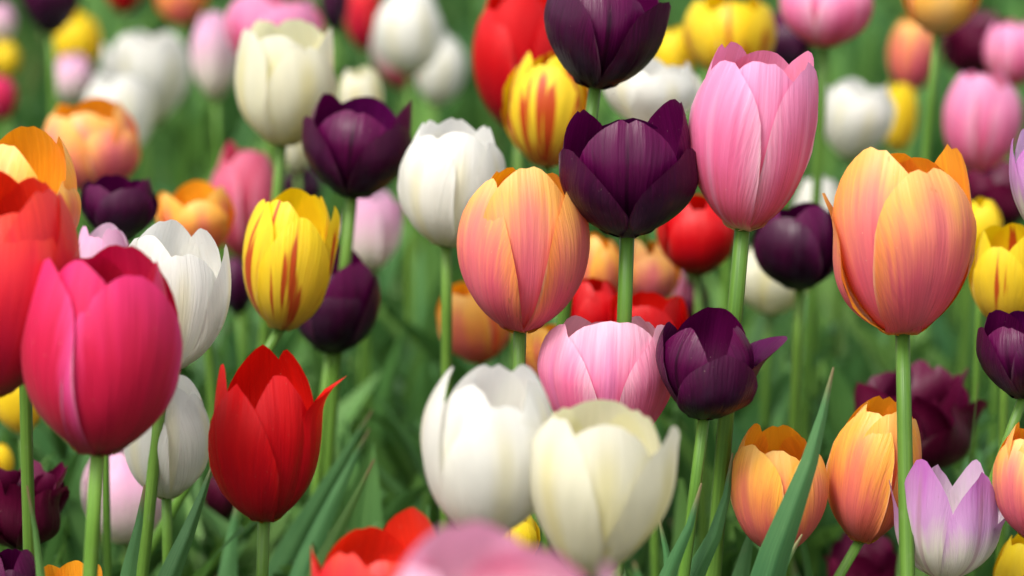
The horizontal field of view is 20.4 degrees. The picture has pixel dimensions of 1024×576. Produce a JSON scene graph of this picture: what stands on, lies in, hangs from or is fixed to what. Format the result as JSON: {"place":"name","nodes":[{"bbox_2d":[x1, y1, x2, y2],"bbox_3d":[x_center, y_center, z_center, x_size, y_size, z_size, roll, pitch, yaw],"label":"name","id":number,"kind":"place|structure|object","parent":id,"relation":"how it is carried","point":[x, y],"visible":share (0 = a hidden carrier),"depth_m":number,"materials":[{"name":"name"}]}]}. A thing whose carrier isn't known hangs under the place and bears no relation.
{"place":"outdoors","nodes":[
{"label":"outdoors","id":0,"kind":"place"},
{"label":"ground","id":1,"kind":"structure","parent":0,"visible":0},
{"bbox_2d":[0,442,13,550],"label":"tulip","id":2,"kind":"object","parent":1,"relation":"on","point":[6,460],"visible":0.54,"depth_m":1.35,"materials":[{"name":"yellow plant"}]},
{"bbox_2d":[0,2,15,134],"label":"tulip","id":3,"kind":"object","parent":1,"relation":"on","point":[7,21],"visible":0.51,"depth_m":2.19,"materials":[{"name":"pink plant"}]},
{"bbox_2d":[0,76,16,138],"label":"tulip","id":4,"kind":"object","parent":1,"relation":"on","point":[8,96],"visible":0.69,"depth_m":1.94,"materials":[{"name":"pink plant"}]},
{"bbox_2d":[0,39,19,133],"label":"tulip","id":5,"kind":"object","parent":1,"relation":"on","point":[9,59],"visible":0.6,"depth_m":2.14,"materials":[{"name":"yellow plant"}]},
{"bbox_2d":[0,548,35,575],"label":"tulip","id":6,"kind":"object","parent":1,"relation":"on","point":[15,562],"visible":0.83,"depth_m":1.09,"materials":[{"name":"purple plant"}]},
{"bbox_2d":[0,388,40,459],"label":"tulip","id":7,"kind":"object","parent":1,"relation":"on","point":[10,411],"visible":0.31,"depth_m":1.37,"materials":[{"name":"yellow plant"}]},
{"bbox_2d":[0,460,69,550],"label":"tulip","id":8,"kind":"object","parent":1,"relation":"on","point":[51,492],"visible":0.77,"depth_m":1.21,"materials":[{"name":"purple plant"}]},
{"bbox_2d":[0,171,79,397],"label":"tulip","id":9,"kind":"object","parent":1,"relation":"on","point":[37,227],"visible":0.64,"depth_m":1.01,"materials":[{"name":"red plant"}]},
{"bbox_2d":[0,126,80,557],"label":"tulip","id":10,"kind":"object","parent":1,"relation":"on","point":[36,153],"visible":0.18,"depth_m":1.11,"materials":[{"name":"orange plant"}]},
{"bbox_2d":[21,0,78,113],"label":"tulip","id":11,"kind":"object","parent":1,"relation":"on","point":[51,18],"visible":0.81,"depth_m":1.89,"materials":[{"name":"purple plant"}]},
{"bbox_2d":[44,560,102,575],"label":"tulip","id":12,"kind":"object","parent":1,"relation":"on","point":[74,568],"visible":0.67,"depth_m":1.14,"materials":[{"name":"orange plant"}]},
{"bbox_2d":[56,52,93,230],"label":"tulip","id":13,"kind":"object","parent":1,"relation":"on","point":[74,75],"visible":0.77,"depth_m":2.04,"materials":[{"name":"pink plant"}]},
{"bbox_2d":[55,10,100,236],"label":"tulip","id":14,"kind":"object","parent":1,"relation":"on","point":[79,33],"visible":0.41,"depth_m":2.08,"materials":[{"name":"yellow plant"}]},
{"bbox_2d":[44,97,139,191],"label":"tulip","id":15,"kind":"object","parent":1,"relation":"on","point":[98,136],"visible":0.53,"depth_m":1.49,"materials":[{"name":"orange plant"}]},
{"bbox_2d":[21,245,182,575],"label":"tulip","id":16,"kind":"object","parent":1,"relation":"on","point":[101,349],"visible":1,"depth_m":1.00,"materials":[{"name":"pink plant"}]},
{"bbox_2d":[78,223,128,575],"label":"tulip","id":17,"kind":"object","parent":1,"relation":"on","point":[98,239],"visible":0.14,"depth_m":1.22,"materials":[{"name":"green plant"}]},
{"bbox_2d":[83,71,153,145],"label":"tulip","id":18,"kind":"object","parent":1,"relation":"on","point":[132,94],"visible":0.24,"depth_m":1.86,"materials":[{"name":"white plant"}]},
{"bbox_2d":[81,450,172,561],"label":"tulip","id":19,"kind":"object","parent":1,"relation":"on","point":[126,488],"visible":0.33,"depth_m":1.33,"materials":[{"name":"pink plant"}]},
{"bbox_2d":[108,0,161,243],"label":"tulip","id":20,"kind":"object","parent":1,"relation":"on","point":[124,7],"visible":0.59,"depth_m":2.09,"materials":[{"name":"red plant"}]},
{"bbox_2d":[101,30,189,181],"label":"tulip","id":21,"kind":"object","parent":1,"relation":"on","point":[160,62],"visible":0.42,"depth_m":1.95,"materials":[{"name":"white plant"}]},
{"bbox_2d":[120,375,237,575],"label":"tulip","id":22,"kind":"object","parent":1,"relation":"on","point":[183,455],"visible":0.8,"depth_m":1.17,"materials":[{"name":"white plant"}]},
{"bbox_2d":[129,219,230,575],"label":"tulip","id":23,"kind":"object","parent":1,"relation":"on","point":[195,271],"visible":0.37,"depth_m":1.14,"materials":[{"name":"white plant"}]},
{"bbox_2d":[80,175,289,575],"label":"tulip","id":24,"kind":"object","parent":1,"relation":"on","point":[128,208],"visible":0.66,"depth_m":1.31,"materials":[{"name":"purple plant"}]},
{"bbox_2d":[154,0,218,249],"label":"tulip","id":25,"kind":"object","parent":1,"relation":"on","point":[181,13],"visible":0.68,"depth_m":2.00,"materials":[{"name":"orange plant"}]},
{"bbox_2d":[156,180,234,542],"bbox_3d":[-0.143,0.172,1.458,0.048,0.456,0.071,-11,18,-36],"label":"tulip","id":26,"kind":"object","parent":1,"relation":"on","point":[192,207],"visible":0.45,"depth_m":1.41,"materials":[{"name":"orange plant"}]},
{"bbox_2d":[190,11,236,262],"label":"tulip","id":27,"kind":"object","parent":1,"relation":"on","point":[213,58],"visible":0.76,"depth_m":1.83,"materials":[{"name":"pink plant"}]},
{"bbox_2d":[205,475,233,557],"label":"tulip","id":28,"kind":"object","parent":1,"relation":"on","point":[217,502],"visible":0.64,"depth_m":1.39,"materials":[{"name":"purple plant"}]},
{"bbox_2d":[229,257,250,365],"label":"tulip","id":29,"kind":"object","parent":1,"relation":"on","point":[240,301],"visible":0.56,"depth_m":1.54,"materials":[{"name":"purple plant"}]},
{"bbox_2d":[210,141,273,357],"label":"tulip","id":30,"kind":"object","parent":1,"relation":"on","point":[244,178],"visible":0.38,"depth_m":1.58,"materials":[{"name":"pink plant"}]},
{"bbox_2d":[150,19,335,565],"bbox_3d":[-0.140,0.127,1.468,0.118,0.540,0.051,8,17,29],"label":"tulip","id":31,"kind":"object","parent":1,"relation":"on","point":[285,79],"visible":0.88,"depth_m":1.37,"materials":[{"name":"beige plant"}]},
{"bbox_2d":[150,188,339,558],"bbox_3d":[-0.238,0.188,1.326,0.332,0.494,0.105,1,15,4],"label":"tulip","id":32,"kind":"object","parent":1,"relation":"on","point":[290,244],"visible":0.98,"depth_m":1.22,"materials":[{"name":"yellow plant"}]},
{"bbox_2d":[223,0,323,372],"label":"tulip","id":33,"kind":"object","parent":1,"relation":"on","point":[241,16],"visible":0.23,"depth_m":1.66,"materials":[{"name":"pink plant"}]},
{"bbox_2d":[208,345,374,575],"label":"tulip","id":34,"kind":"object","parent":1,"relation":"on","point":[264,437],"visible":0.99,"depth_m":1.08,"materials":[{"name":"red plant"}]},
{"bbox_2d":[278,142,308,351],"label":"tulip","id":35,"kind":"object","parent":1,"relation":"on","point":[296,163],"visible":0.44,"depth_m":1.69,"materials":[{"name":"beige plant"}]},
{"bbox_2d":[283,165,322,198],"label":"tulip","id":36,"kind":"object","parent":1,"relation":"on","point":[311,183],"visible":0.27,"depth_m":1.71,"materials":[{"name":"purple plant"}]},
{"bbox_2d":[216,93,411,575],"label":"tulip","id":37,"kind":"object","parent":1,"relation":"on","point":[355,149],"visible":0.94,"depth_m":1.30,"materials":[{"name":"purple plant"}]},
{"bbox_2d":[298,245,380,496],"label":"tulip","id":38,"kind":"object","parent":1,"relation":"on","point":[343,319],"visible":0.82,"depth_m":1.32,"materials":[{"name":"purple plant"}]},
{"bbox_2d":[338,66,382,455],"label":"tulip","id":39,"kind":"object","parent":1,"relation":"on","point":[363,81],"visible":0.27,"depth_m":1.59,"materials":[{"name":"beige plant"}]},
{"bbox_2d":[319,0,406,308],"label":"tulip","id":40,"kind":"object","parent":1,"relation":"on","point":[334,13],"visible":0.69,"depth_m":1.96,"materials":[{"name":"plant"}]},
{"bbox_2d":[311,507,433,575],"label":"tulip","id":41,"kind":"object","parent":1,"relation":"on","point":[388,550],"visible":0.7,"depth_m":1.01,"materials":[{"name":"red plant"}]},
{"bbox_2d":[352,189,402,454],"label":"tulip","id":42,"kind":"object","parent":1,"relation":"on","point":[378,228],"visible":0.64,"depth_m":1.56,"materials":[{"name":"pink plant"}]},
{"bbox_2d":[346,0,417,298],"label":"tulip","id":43,"kind":"object","parent":1,"relation":"on","point":[361,18],"visible":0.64,"depth_m":1.99,"materials":[{"name":"red plant"}]},
{"bbox_2d":[370,36,416,301],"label":"tulip","id":44,"kind":"object","parent":1,"relation":"on","point":[393,77],"visible":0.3,"depth_m":1.99,"materials":[{"name":"plant"}]},
{"bbox_2d":[373,0,442,364],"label":"tulip","id":45,"kind":"object","parent":1,"relation":"on","point":[408,36],"visible":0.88,"depth_m":1.86,"materials":[{"name":"white plant"}]},
{"bbox_2d":[379,30,465,328],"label":"tulip","id":46,"kind":"object","parent":1,"relation":"on","point":[440,77],"visible":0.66,"depth_m":1.96,"materials":[{"name":"white plant"}]},
{"bbox_2d":[346,118,553,551],"bbox_3d":[-0.030,0.176,1.324,0.092,0.516,0.048,10,17,33],"label":"tulip","id":47,"kind":"object","parent":1,"relation":"on","point":[449,167],"visible":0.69,"depth_m":1.25,"materials":[{"name":"white plant"}]},
{"bbox_2d":[436,282,511,366],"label":"tulip","id":48,"kind":"object","parent":1,"relation":"on","point":[480,337],"visible":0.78,"depth_m":1.40,"materials":[{"name":"orange plant"}]},
{"bbox_2d":[421,364,551,531],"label":"tulip","id":49,"kind":"object","parent":1,"relation":"on","point":[481,426],"visible":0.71,"depth_m":0.97,"materials":[{"name":"white plant"}]},
{"bbox_2d":[397,521,613,575],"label":"tulip","id":50,"kind":"object","parent":1,"relation":"on","point":[474,548],"visible":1,"depth_m":0.78,"materials":[{"name":"pink plant"}]},
{"bbox_2d":[0,0,1023,575],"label":"leaves","id":51,"kind":"object","parent":1,"relation":"on","point":[396,482],"visible":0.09,"depth_m":1.73,"materials":[{"name":"green plant"}]},
{"bbox_2d":[472,0,553,366],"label":"tulip","id":52,"kind":"object","parent":1,"relation":"on","point":[509,35],"visible":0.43,"depth_m":1.45,"materials":[{"name":"red plant"}]},
{"bbox_2d":[457,167,589,370],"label":"tulip","id":53,"kind":"object","parent":1,"relation":"on","point":[523,242],"visible":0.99,"depth_m":1.11,"materials":[{"name":"orange plant"}]},
{"bbox_2d":[507,515,539,548],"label":"tulip","id":54,"kind":"object","parent":1,"relation":"on","point":[526,533],"visible":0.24,"depth_m":1.15,"materials":[{"name":"yellow plant"}]},
{"bbox_2d":[526,324,555,550],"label":"tulip","id":55,"kind":"object","parent":1,"relation":"on","point":[534,340],"visible":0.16,"depth_m":1.31,"materials":[{"name":"orange plant"}]},
{"bbox_2d":[501,51,588,549],"bbox_3d":[0.026,0.148,1.401,0.043,0.532,0.113,-11,18,-35],"label":"tulip","id":56,"kind":"object","parent":1,"relation":"on","point":[544,98],"visible":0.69,"depth_m":1.34,"materials":[{"name":"yellow plant"}]},
{"bbox_2d":[531,0,670,548],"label":"tulip","id":57,"kind":"object","parent":1,"relation":"on","point":[597,46],"visible":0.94,"depth_m":1.18,"materials":[{"name":"purple plant"}]},
{"bbox_2d":[583,232,618,291],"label":"tulip","id":58,"kind":"object","parent":1,"relation":"on","point":[603,262],"visible":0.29,"depth_m":1.36,"materials":[{"name":"orange plant"}]},
{"bbox_2d":[537,315,670,423],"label":"tulip","id":59,"kind":"object","parent":1,"relation":"on","point":[580,359],"visible":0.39,"depth_m":1.12,"materials":[{"name":"pink plant"}]},
{"bbox_2d":[530,399,679,575],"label":"tulip","id":60,"kind":"object","parent":1,"relation":"on","point":[602,477],"visible":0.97,"depth_m":0.96,"materials":[{"name":"beige plant"}]},
{"bbox_2d":[571,277,649,571],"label":"tulip","id":61,"kind":"object","parent":1,"relation":"on","point":[592,299],"visible":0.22,"depth_m":1.30,"materials":[{"name":"red plant"}]},
{"bbox_2d":[559,99,698,575],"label":"tulip","id":62,"kind":"object","parent":1,"relation":"on","point":[626,182],"visible":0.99,"depth_m":1.10,"materials":[{"name":"purple plant"}]},
{"bbox_2d":[609,291,687,575],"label":"tulip","id":63,"kind":"object","parent":1,"relation":"on","point":[654,309],"visible":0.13,"depth_m":1.30,"materials":[{"name":"red plant"}]},
{"bbox_2d":[603,58,700,573],"bbox_3d":[0.055,0.140,1.455,0.076,0.520,0.118,-9,17,-30],"label":"tulip","id":64,"kind":"object","parent":1,"relation":"on","point":[650,89],"visible":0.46,"depth_m":1.38,"materials":[{"name":"white plant"}]},
{"bbox_2d":[633,239,679,299],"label":"tulip","id":65,"kind":"object","parent":1,"relation":"on","point":[655,269],"visible":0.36,"depth_m":1.40,"materials":[{"name":"orange plant"}]},
{"bbox_2d":[654,26,694,419],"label":"tulip","id":66,"kind":"object","parent":1,"relation":"on","point":[673,50],"visible":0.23,"depth_m":1.61,"materials":[{"name":"yellow plant"}]},
{"bbox_2d":[669,270,684,422],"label":"tulip","id":67,"kind":"object","parent":1,"relation":"on","point":[679,290],"visible":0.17,"depth_m":1.69,"materials":[{"name":"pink plant"}]},
{"bbox_2d":[683,281,705,317],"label":"tulip","id":68,"kind":"object","parent":1,"relation":"on","point":[688,297],"visible":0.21,"depth_m":1.74,"materials":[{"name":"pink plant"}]},
{"bbox_2d":[656,194,733,546],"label":"tulip","id":69,"kind":"object","parent":1,"relation":"on","point":[695,237],"visible":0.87,"depth_m":1.36,"materials":[{"name":"red plant"}]},
{"bbox_2d":[656,307,786,575],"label":"tulip","id":70,"kind":"object","parent":1,"relation":"on","point":[710,361],"visible":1,"depth_m":1.11,"materials":[{"name":"purple plant"}]},
{"bbox_2d":[683,0,775,309],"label":"tulip","id":71,"kind":"object","parent":1,"relation":"on","point":[710,27],"visible":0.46,"depth_m":1.56,"materials":[{"name":"yellow plant"}]},
{"bbox_2d":[669,202,833,575],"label":"tulip","id":72,"kind":"object","parent":1,"relation":"on","point":[793,248],"visible":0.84,"depth_m":1.32,"materials":[{"name":"purple plant"}]},
{"bbox_2d":[688,42,818,575],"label":"tulip","id":73,"kind":"object","parent":1,"relation":"on","point":[753,121],"visible":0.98,"depth_m":1.11,"materials":[{"name":"pink plant"}]},
{"bbox_2d":[744,246,806,430],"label":"tulip","id":74,"kind":"object","parent":1,"relation":"on","point":[767,297],"visible":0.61,"depth_m":1.53,"materials":[{"name":"beige plant"}]},
{"bbox_2d":[731,367,833,575],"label":"tulip","id":75,"kind":"object","parent":1,"relation":"on","point":[779,489],"visible":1,"depth_m":1.13,"materials":[{"name":"orange plant"}]},
{"bbox_2d":[772,9,811,208],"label":"tulip","id":76,"kind":"object","parent":1,"relation":"on","point":[790,46],"visible":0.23,"depth_m":1.73,"materials":[{"name":"purple plant"}]},
{"bbox_2d":[793,176,837,402],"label":"tulip","id":77,"kind":"object","parent":1,"relation":"on","point":[829,189],"visible":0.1,"depth_m":1.57,"materials":[{"name":"white plant"}]},
{"bbox_2d":[803,78,895,360],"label":"tulip","id":78,"kind":"object","parent":1,"relation":"on","point":[860,117],"visible":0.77,"depth_m":1.66,"materials":[{"name":"white plant"}]},
{"bbox_2d":[779,0,931,546],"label":"tulip","id":79,"kind":"object","parent":1,"relation":"on","point":[824,26],"visible":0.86,"depth_m":1.49,"materials":[{"name":"pink plant"}]},
{"bbox_2d":[732,0,979,451],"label":"tulip","id":80,"kind":"object","parent":1,"relation":"on","point":[937,19],"visible":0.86,"depth_m":1.47,"materials":[{"name":"orange plant"}]},
{"bbox_2d":[823,532,897,575],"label":"tulip","id":81,"kind":"object","parent":1,"relation":"on","point":[879,557],"visible":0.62,"depth_m":1.38,"materials":[{"name":"purple plant"}]},
{"bbox_2d":[826,396,921,575],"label":"tulip","id":82,"kind":"object","parent":1,"relation":"on","point":[862,466],"visible":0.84,"depth_m":1.14,"materials":[{"name":"orange plant"}]},
{"bbox_2d":[831,17,945,354],"bbox_3d":[0.255,0.037,1.990,0.125,0.453,0.049,2,15,10],"label":"tulip","id":83,"kind":"object","parent":1,"relation":"on","point":[909,52],"visible":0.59,"depth_m":1.93,"materials":[{"name":"orange plant"}]},
{"bbox_2d":[822,144,976,575],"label":"tulip","id":84,"kind":"object","parent":1,"relation":"on","point":[904,232],"visible":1,"depth_m":1.10,"materials":[{"name":"orange plant"}]},
{"bbox_2d":[884,81,917,357],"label":"tulip","id":85,"kind":"object","parent":1,"relation":"on","point":[898,138],"visible":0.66,"depth_m":1.79,"materials":[{"name":"yellow plant"}]},
{"bbox_2d":[854,360,987,468],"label":"tulip","id":86,"kind":"object","parent":1,"relation":"on","point":[943,409],"visible":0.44,"depth_m":1.32,"materials":[{"name":"purple plant"}]},
{"bbox_2d":[889,385,1005,575],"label":"tulip","id":87,"kind":"object","parent":1,"relation":"on","point":[956,527],"visible":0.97,"depth_m":1.12,"materials":[{"name":"purple plant"}]},
{"bbox_2d":[940,8,1010,343],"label":"tulip","id":88,"kind":"object","parent":1,"relation":"on","point":[962,49],"visible":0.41,"depth_m":1.88,"materials":[{"name":"purple plant"}]},
{"bbox_2d":[931,20,1023,362],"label":"tulip","id":89,"kind":"object","parent":1,"relation":"on","point":[1004,47],"visible":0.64,"depth_m":1.76,"materials":[{"name":"pink plant"}]},
{"bbox_2d":[943,69,1021,419],"bbox_3d":[0.273,0.102,1.689,0.053,0.478,0.096,7,16,24],"label":"tulip","id":90,"kind":"object","parent":1,"relation":"on","point":[982,117],"visible":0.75,"depth_m":1.60,"materials":[{"name":"pink plant"}]},
{"bbox_2d":[963,197,1002,575],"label":"tulip","id":91,"kind":"object","parent":1,"relation":"on","point":[986,212],"visible":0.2,"depth_m":1.36,"materials":[{"name":"yellow plant"}]},
{"bbox_2d":[967,161,1022,477],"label":"tulip","id":92,"kind":"object","parent":1,"relation":"on","point":[991,183],"visible":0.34,"depth_m":1.49,"materials":[{"name":"purple plant"}]},
{"bbox_2d":[968,223,1023,562],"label":"tulip","id":93,"kind":"object","parent":1,"relation":"on","point":[996,276],"visible":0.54,"depth_m":1.22,"materials":[{"name":"yellow plant"}]},
{"bbox_2d":[976,310,1023,483],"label":"tulip","id":94,"kind":"object","parent":1,"relation":"on","point":[1000,345],"visible":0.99,"depth_m":1.11,"materials":[{"name":"purple plant"}]},
{"bbox_2d":[992,422,1023,537],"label":"tulip","id":95,"kind":"object","parent":1,"relation":"on","point":[1008,478],"visible":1,"depth_m":1.11,"materials":[{"name":"orange plant"}]},
{"bbox_2d":[993,534,1023,575],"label":"tulip","id":96,"kind":"object","parent":1,"relation":"on","point":[1010,560],"visible":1,"depth_m":1.19,"materials":[{"name":"yellow plant"}]},
{"bbox_2d":[1009,129,1023,219],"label":"tulip","id":97,"kind":"object","parent":1,"relation":"on","point":[1016,170],"visible":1,"depth_m":1.15,"materials":[{"name":"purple plant"}]}
]}

